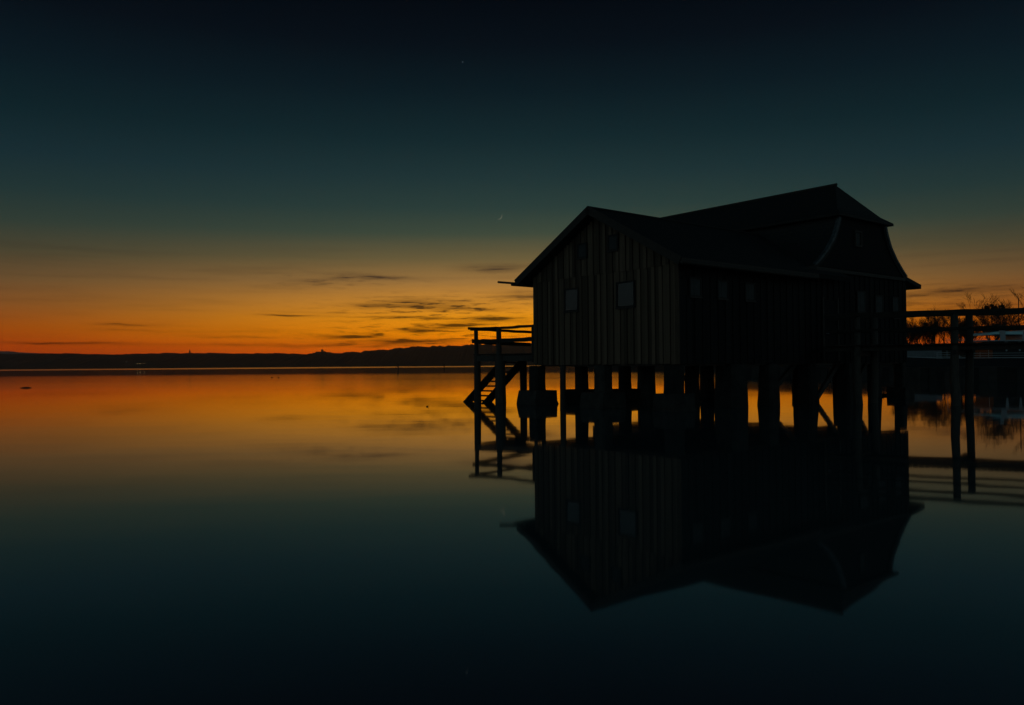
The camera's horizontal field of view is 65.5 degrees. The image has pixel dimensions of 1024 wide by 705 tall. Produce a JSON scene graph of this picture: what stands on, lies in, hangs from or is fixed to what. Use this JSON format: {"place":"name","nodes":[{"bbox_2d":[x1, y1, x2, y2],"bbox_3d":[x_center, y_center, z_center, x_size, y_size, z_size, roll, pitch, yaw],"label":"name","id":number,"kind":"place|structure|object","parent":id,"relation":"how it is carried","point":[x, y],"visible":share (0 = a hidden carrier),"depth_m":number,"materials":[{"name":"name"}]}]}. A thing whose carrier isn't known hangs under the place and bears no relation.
{"place":"outdoors","nodes":[
{"label":"outdoors","id":0,"kind":"place"},
{"bbox_2d":[0,351,40,353],"bbox_3d":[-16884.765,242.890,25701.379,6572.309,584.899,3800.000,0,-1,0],"label":"mountains","id":1,"kind":"structure","parent":0,"point":[7,352],"depth_m":25836.82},
{"bbox_2d":[0,344,537,368],"bbox_3d":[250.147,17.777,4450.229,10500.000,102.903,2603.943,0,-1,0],"label":"hills","id":2,"kind":"structure","parent":0,"point":[449,355],"depth_m":3350.59,"materials":[{"name":"black"}]},
{"bbox_2d":[0,365,1023,704],"bbox_3d":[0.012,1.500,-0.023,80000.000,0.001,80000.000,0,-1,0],"label":"lake water","id":3,"kind":"structure","parent":0,"point":[330,535],"depth_m":6.68,"materials":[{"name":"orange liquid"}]},
{"bbox_2d":[498,183,920,411],"bbox_3d":[7.740,-1.681,34.443,16.850,10.510,13.030,0,-1,-38],"label":"boathouse","id":4,"kind":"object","parent":3,"relation":"in","point":[731,292],"visible":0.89,"depth_m":28.74,"materials":[{"name":"brown wood"}]},
{"bbox_2d":[463,325,533,402],"bbox_3d":[0.537,1.183,32.594,4.190,4.451,3.588,0,-1,-43],"label":"landing","id":5,"kind":"object","parent":4,"relation":"attached to","point":[501,381],"visible":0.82,"depth_m":31.79,"materials":[{"name":"brown wood"}]},
{"bbox_2d":[563,287,578,312],"bbox_3d":[2.159,-1.889,28.840,0.120,0.880,0.780,0,-1,-38],"label":"window","id":6,"kind":"structure","parent":4,"relation":"in","point":[571,295],"depth_m":28.83,"materials":[{"name":"grey glass"}]},
{"bbox_2d":[576,242,587,259],"bbox_3d":[2.504,-3.605,28.364,0.120,0.570,0.500,0,-1,-38],"label":"window","id":7,"kind":"structure","parent":4,"relation":"in","point":[582,248],"depth_m":28.32,"materials":[{"name":"black glass"}]},
{"bbox_2d":[607,234,618,252],"bbox_3d":[3.451,-3.731,27.169,0.120,0.590,0.490,0,-1,-38],"label":"window","id":8,"kind":"structure","parent":4,"relation":"in","point":[612,240],"depth_m":27.14,"materials":[{"name":"black glass"}]},
{"bbox_2d":[615,280,635,308],"bbox_3d":[3.817,-1.935,26.754,0.120,0.920,0.850,0,-1,-38],"label":"window","id":9,"kind":"structure","parent":4,"relation":"in","point":[625,290],"depth_m":26.71,"materials":[{"name":"grey glass"}]},
{"bbox_2d":[687,277,702,298],"bbox_3d":[5.869,-2.075,25.508,0.600,0.670,0.120,0,-1,-38],"label":"window","id":10,"kind":"structure","parent":4,"relation":"in","point":[694,283],"depth_m":25.46,"materials":[{"name":"black glass"}]},
{"bbox_2d":[716,279,728,299],"bbox_3d":[6.980,-2.070,26.394,0.580,0.670,0.120,0,-1,-38],"label":"window","id":11,"kind":"structure","parent":4,"relation":"in","point":[722,286],"depth_m":26.36,"materials":[{"name":"black glass"}]},
{"bbox_2d":[744,282,755,301],"bbox_3d":[8.163,-2.065,27.329,0.580,0.670,0.120,0,-1,-38],"label":"window","id":12,"kind":"structure","parent":4,"relation":"in","point":[749,288],"depth_m":27.29,"materials":[{"name":"black glass"}]},
{"bbox_2d":[822,297,839,360],"bbox_3d":[12.233,-0.892,30.512,1.160,2.420,0.163,0,-1,-38],"label":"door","id":13,"kind":"structure","parent":4,"relation":"in","point":[828,306],"depth_m":30.51,"materials":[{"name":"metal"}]},
{"bbox_2d":[854,230,862,247],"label":"window","id":14,"kind":"structure","parent":4,"relation":"in","point":[857,234],"depth_m":31.81,"materials":[{"name":"black glass"}]},
{"bbox_2d":[855,291,865,312],"bbox_3d":[14.030,-2.024,31.994,0.670,0.900,0.120,0,-1,-38],"label":"window","id":15,"kind":"structure","parent":4,"relation":"in","point":[860,296],"depth_m":31.93,"materials":[{"name":"black glass"}]},
{"bbox_2d":[874,295,883,311],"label":"window","id":16,"kind":"structure","parent":4,"relation":"in","point":[878,299],"depth_m":32.85,"materials":[{"name":"black glass"}]},
{"bbox_2d":[892,296,899,318],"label":"window","id":17,"kind":"structure","parent":4,"relation":"in","point":[895,300],"depth_m":33.73,"materials":[{"name":"black glass"}]},
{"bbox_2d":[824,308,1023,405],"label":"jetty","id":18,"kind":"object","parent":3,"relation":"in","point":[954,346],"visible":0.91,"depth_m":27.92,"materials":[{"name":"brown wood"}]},
{"bbox_2d":[899,298,1023,367],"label":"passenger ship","id":19,"kind":"object","parent":3,"relation":"on","point":[999,358],"visible":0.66,"depth_m":87.62,"materials":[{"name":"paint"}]},
{"bbox_2d":[0,0,1023,354],"label":"sky","id":20,"kind":"structure","parent":0,"point":[177,176],"materials":[{"name":"blue"}]},
{"bbox_2d":[588,350,1023,370],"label":"shore","id":21,"kind":"structure","parent":0,"point":[660,368],"depth_m":132.06,"materials":[{"name":"black"}]},
{"bbox_2d":[907,320,920,343],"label":"shrub","id":22,"kind":"object","parent":21,"relation":"on","point":[912,334],"visible":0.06,"depth_m":144.41,"materials":[{"name":"brown plant"}]},
{"bbox_2d":[907,321,925,343],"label":"shrub","id":23,"kind":"object","parent":21,"relation":"on","point":[916,334],"visible":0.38,"depth_m":139.70,"materials":[{"name":"brown plant"}]},
{"bbox_2d":[908,317,925,343],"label":"bare tree","id":24,"kind":"object","parent":21,"relation":"on","point":[916,323],"visible":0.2,"depth_m":159.41,"materials":[{"name":"brown plant"}]},
{"bbox_2d":[910,326,941,344],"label":"shrub","id":25,"kind":"object","parent":21,"relation":"on","point":[924,339],"visible":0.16,"depth_m":144.85,"materials":[{"name":"brown plant"}]},
{"bbox_2d":[908,316,947,344],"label":"shrub","id":26,"kind":"object","parent":21,"relation":"on","point":[934,323],"visible":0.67,"depth_m":139.88,"materials":[{"name":"brown plant"}]},
{"bbox_2d":[925,316,946,342],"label":"bare tree","id":27,"kind":"object","parent":21,"relation":"on","point":[942,325],"visible":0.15,"depth_m":159.76,"materials":[{"name":"brown plant"}]},
{"bbox_2d":[934,308,963,342],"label":"bare tree","id":28,"kind":"object","parent":21,"relation":"on","point":[946,318],"visible":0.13,"depth_m":151.70,"materials":[{"name":"brown plant"}]},
{"bbox_2d":[943,318,974,342],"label":"shrub","id":29,"kind":"object","parent":21,"relation":"on","point":[949,332],"visible":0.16,"depth_m":139.92,"materials":[{"name":"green plant"}]},
{"bbox_2d":[937,316,982,342],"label":"shrub","id":30,"kind":"object","parent":21,"relation":"on","point":[960,337],"visible":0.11,"depth_m":144.97,"materials":[{"name":"brown plant"}]},
{"bbox_2d":[949,320,992,342],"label":"bare tree","id":31,"kind":"object","parent":21,"relation":"on","point":[973,331],"visible":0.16,"depth_m":112.64,"materials":[{"name":"brown plant"}]},
{"bbox_2d":[956,292,1023,339],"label":"bare tree","id":32,"kind":"object","parent":21,"relation":"on","point":[992,306],"visible":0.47,"depth_m":117.91,"materials":[{"name":"brown plant"}]},
{"bbox_2d":[973,304,1009,325],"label":"bare tree","id":33,"kind":"object","parent":21,"relation":"on","point":[980,318],"visible":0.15,"depth_m":138.63,"materials":[{"name":"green plant"}]},
{"bbox_2d":[983,314,1021,339],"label":"bare tree","id":34,"kind":"object","parent":21,"relation":"on","point":[1004,323],"visible":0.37,"depth_m":110.10,"materials":[{"name":"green plant"}]},
{"bbox_2d":[995,286,1023,325],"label":"bare tree","id":35,"kind":"object","parent":21,"relation":"on","point":[1011,305],"visible":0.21,"depth_m":125.33,"materials":[{"name":"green plant"}]}
]}

